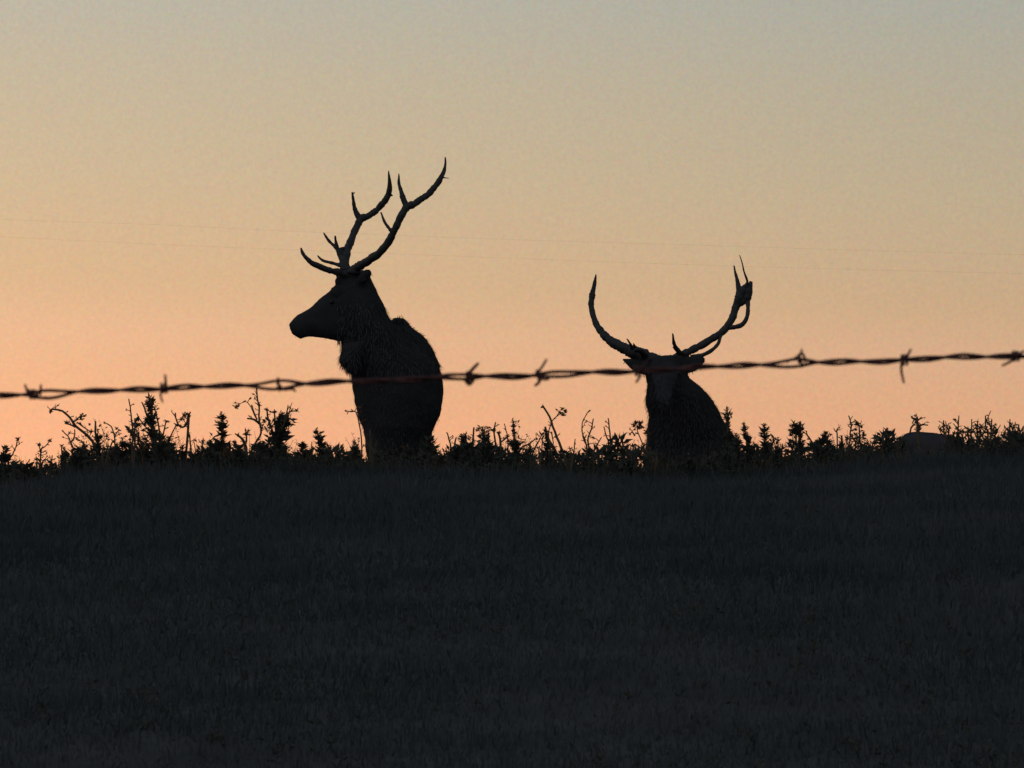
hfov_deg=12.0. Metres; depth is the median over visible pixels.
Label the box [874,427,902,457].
leafy weed
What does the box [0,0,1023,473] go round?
sky
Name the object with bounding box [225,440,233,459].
weed
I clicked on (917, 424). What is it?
branched weed
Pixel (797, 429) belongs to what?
two lobed weed
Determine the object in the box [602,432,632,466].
broad leafed weed
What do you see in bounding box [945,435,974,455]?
tufted weed
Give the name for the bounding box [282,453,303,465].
tufted weed
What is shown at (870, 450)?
tufted weed
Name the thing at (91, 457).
weed
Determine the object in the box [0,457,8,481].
weed
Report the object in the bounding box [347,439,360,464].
leafy weed
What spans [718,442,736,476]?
weed
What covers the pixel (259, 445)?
weed
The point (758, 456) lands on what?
tall herbs
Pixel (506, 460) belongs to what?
tufted weed
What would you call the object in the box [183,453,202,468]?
weed
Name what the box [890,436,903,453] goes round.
leafy weed
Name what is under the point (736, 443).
leafy weed
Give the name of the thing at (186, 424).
cup shaped weed
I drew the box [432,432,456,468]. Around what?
dry stalk
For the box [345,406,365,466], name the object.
dry stalk
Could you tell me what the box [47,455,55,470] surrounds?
twig
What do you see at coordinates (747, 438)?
leafy weed
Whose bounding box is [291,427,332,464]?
leafy weed
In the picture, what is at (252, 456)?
tufted weed
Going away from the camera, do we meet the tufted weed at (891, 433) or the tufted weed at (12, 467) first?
the tufted weed at (12, 467)
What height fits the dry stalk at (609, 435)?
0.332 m
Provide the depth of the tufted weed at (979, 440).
23.72 m
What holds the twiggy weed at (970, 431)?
on the ground at (178, 759)
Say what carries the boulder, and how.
on the ground at (178, 759)
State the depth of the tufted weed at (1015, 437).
23.79 m
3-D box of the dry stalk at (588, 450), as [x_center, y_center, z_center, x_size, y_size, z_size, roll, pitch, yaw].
[0.364,0.308,24.062,0.178,0.372,0.117,0,-5,0]
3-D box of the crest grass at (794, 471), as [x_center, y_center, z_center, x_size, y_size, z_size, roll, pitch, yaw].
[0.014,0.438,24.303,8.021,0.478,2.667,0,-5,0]
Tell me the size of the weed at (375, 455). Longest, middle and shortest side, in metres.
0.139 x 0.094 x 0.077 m
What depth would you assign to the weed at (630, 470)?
23.54 m
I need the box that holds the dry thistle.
[218,428,250,463]
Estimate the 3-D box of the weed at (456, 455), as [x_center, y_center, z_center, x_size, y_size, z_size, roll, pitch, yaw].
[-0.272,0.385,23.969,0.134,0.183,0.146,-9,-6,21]
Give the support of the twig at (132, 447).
on the ground at (178, 759)
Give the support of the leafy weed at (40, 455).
on the ground at (178, 759)
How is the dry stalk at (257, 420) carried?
on the ground at (178, 759)
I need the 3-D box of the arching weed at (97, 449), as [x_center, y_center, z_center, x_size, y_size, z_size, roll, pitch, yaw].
[-2.121,0.310,24.166,0.379,0.433,0.164,0,-5,0]
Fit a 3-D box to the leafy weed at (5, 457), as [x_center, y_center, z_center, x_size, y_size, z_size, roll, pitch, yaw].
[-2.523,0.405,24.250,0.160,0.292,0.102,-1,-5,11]
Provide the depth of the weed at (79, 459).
23.55 m
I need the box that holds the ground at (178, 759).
[0,467,1023,767]
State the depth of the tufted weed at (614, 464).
23.75 m
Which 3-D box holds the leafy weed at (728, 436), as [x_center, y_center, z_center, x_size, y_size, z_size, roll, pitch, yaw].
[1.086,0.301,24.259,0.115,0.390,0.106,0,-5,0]
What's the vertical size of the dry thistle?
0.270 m
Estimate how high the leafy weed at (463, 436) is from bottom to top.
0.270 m
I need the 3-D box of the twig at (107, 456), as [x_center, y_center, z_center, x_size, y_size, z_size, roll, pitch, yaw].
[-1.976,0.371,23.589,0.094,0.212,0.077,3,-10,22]
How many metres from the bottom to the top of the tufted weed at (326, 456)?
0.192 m
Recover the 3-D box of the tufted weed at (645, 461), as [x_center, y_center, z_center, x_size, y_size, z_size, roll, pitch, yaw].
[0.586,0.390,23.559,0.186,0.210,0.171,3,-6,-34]
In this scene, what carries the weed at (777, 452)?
on the ground at (178, 759)
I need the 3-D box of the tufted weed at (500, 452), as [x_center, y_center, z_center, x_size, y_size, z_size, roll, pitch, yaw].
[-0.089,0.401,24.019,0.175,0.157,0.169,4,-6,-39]
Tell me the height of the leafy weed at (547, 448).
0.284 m
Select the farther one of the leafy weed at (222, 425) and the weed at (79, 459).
the leafy weed at (222, 425)
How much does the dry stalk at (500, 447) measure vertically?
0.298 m
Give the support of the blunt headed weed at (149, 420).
on the ground at (178, 759)
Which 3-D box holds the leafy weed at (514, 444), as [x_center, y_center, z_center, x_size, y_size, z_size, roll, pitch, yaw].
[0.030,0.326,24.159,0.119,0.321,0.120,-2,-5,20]
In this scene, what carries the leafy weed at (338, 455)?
on the ground at (178, 759)
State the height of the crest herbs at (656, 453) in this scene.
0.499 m
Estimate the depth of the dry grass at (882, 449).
23.61 m
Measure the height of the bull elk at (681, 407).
2.095 m
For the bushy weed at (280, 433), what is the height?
0.378 m
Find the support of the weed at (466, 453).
on the ground at (178, 759)
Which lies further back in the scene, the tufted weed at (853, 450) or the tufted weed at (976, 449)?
the tufted weed at (853, 450)
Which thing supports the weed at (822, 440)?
on the ground at (178, 759)
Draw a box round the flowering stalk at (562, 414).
[547,407,566,462]
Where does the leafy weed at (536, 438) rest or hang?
on the ground at (178, 759)
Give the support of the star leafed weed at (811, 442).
on the ground at (178, 759)
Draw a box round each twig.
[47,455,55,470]
[79,440,87,456]
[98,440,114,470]
[126,418,140,466]
[139,442,147,466]
[366,429,375,468]
[536,438,542,470]
[568,439,576,472]
[845,434,852,454]
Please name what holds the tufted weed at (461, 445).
on the ground at (178, 759)
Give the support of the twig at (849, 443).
on the ground at (178, 759)
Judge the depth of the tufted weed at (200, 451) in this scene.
23.96 m
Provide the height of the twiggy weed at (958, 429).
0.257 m
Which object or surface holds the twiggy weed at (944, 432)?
on the ground at (178, 759)
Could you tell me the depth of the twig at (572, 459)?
23.58 m
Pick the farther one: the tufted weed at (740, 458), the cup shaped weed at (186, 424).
the cup shaped weed at (186, 424)
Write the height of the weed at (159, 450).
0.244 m
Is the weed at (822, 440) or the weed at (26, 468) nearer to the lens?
the weed at (26, 468)
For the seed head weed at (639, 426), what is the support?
on the ground at (178, 759)
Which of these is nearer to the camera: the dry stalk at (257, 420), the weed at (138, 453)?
the weed at (138, 453)
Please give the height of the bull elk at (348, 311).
2.782 m
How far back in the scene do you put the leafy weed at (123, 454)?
24.35 m
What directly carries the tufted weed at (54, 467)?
on the ground at (178, 759)
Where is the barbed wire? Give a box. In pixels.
[0,348,1023,402]
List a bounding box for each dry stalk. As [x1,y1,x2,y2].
[189,434,198,454]
[233,389,291,449]
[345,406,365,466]
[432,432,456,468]
[490,422,509,464]
[540,405,570,471]
[569,410,603,464]
[603,418,612,465]
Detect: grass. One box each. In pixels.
[0,428,1016,479]
[0,440,1023,487]
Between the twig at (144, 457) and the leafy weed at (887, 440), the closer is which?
the twig at (144, 457)
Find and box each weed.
[0,437,21,480]
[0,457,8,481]
[2,459,23,477]
[13,461,40,483]
[34,461,62,475]
[35,438,53,478]
[40,466,64,479]
[43,460,64,475]
[48,404,121,470]
[65,444,92,475]
[85,450,100,470]
[109,437,129,462]
[120,442,133,466]
[124,393,171,462]
[135,440,152,468]
[148,431,176,467]
[171,411,196,463]
[172,456,186,466]
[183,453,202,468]
[186,444,218,460]
[197,411,231,465]
[198,439,218,468]
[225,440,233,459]
[225,444,246,470]
[243,451,267,470]
[248,440,271,465]
[257,405,298,462]
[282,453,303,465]
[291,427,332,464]
[317,442,353,466]
[331,453,347,467]
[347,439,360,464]
[369,452,382,466]
[415,435,440,464]
[432,455,448,470]
[446,444,462,470]
[451,439,482,457]
[452,427,474,451]
[457,441,477,467]
[475,425,497,453]
[475,433,499,467]
[492,456,522,475]
[494,450,508,472]
[506,418,529,465]
[518,431,545,466]
[528,451,559,470]
[540,426,572,465]
[565,454,590,472]
[578,451,607,476]
[594,444,615,467]
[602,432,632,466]
[605,459,634,472]
[612,459,638,477]
[615,444,656,476]
[625,443,662,474]
[628,420,650,466]
[706,447,746,470]
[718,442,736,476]
[719,406,735,460]
[731,433,748,463]
[740,422,761,464]
[758,423,772,467]
[764,433,789,465]
[766,447,788,470]
[785,420,810,465]
[804,431,822,469]
[807,436,832,465]
[809,447,837,464]
[820,424,840,460]
[837,440,848,461]
[843,446,876,462]
[851,444,872,460]
[870,427,908,452]
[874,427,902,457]
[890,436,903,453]
[909,414,929,452]
[936,420,958,456]
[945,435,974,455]
[951,416,969,452]
[961,418,987,449]
[965,446,984,457]
[969,435,997,456]
[973,411,1000,445]
[994,428,1023,453]
[1000,419,1022,453]
[1010,424,1023,449]
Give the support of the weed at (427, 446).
on the ground at (178, 759)
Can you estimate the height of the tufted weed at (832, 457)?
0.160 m
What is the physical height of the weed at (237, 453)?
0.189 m
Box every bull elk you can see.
[289,157,446,461]
[588,255,752,464]
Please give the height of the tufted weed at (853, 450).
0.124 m
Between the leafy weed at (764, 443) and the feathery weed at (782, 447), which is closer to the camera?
the feathery weed at (782, 447)
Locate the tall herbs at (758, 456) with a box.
[1,418,1022,483]
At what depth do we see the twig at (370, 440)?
23.97 m
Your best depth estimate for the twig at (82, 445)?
23.82 m
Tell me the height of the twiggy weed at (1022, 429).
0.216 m
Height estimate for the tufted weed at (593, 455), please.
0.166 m
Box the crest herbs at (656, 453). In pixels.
[0,424,1023,485]
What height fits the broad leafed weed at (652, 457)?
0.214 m
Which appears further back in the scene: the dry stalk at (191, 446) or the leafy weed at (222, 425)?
the leafy weed at (222, 425)
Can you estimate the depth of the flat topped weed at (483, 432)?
24.07 m
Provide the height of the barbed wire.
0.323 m
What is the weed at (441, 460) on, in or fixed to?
on the ground at (178, 759)
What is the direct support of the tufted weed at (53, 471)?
on the ground at (178, 759)
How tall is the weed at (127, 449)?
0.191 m
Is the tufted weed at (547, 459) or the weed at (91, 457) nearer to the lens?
the weed at (91, 457)
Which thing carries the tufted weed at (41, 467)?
on the ground at (178, 759)
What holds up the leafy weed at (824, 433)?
on the ground at (178, 759)
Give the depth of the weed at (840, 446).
24.05 m
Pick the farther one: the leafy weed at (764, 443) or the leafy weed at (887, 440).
the leafy weed at (764, 443)
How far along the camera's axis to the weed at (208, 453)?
23.67 m
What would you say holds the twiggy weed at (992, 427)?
on the ground at (178, 759)
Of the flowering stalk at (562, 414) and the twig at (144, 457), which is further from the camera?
the flowering stalk at (562, 414)
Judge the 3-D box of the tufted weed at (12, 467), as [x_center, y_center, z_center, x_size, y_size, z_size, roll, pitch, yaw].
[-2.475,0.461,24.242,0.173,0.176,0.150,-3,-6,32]
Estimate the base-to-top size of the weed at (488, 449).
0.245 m
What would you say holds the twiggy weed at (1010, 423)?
on the ground at (178, 759)
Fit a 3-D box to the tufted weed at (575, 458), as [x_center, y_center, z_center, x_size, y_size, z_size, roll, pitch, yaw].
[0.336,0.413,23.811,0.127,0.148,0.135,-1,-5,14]
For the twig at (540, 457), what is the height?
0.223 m
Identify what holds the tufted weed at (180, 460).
on the ground at (178, 759)
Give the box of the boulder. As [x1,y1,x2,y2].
[900,432,949,453]
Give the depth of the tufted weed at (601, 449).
24.20 m

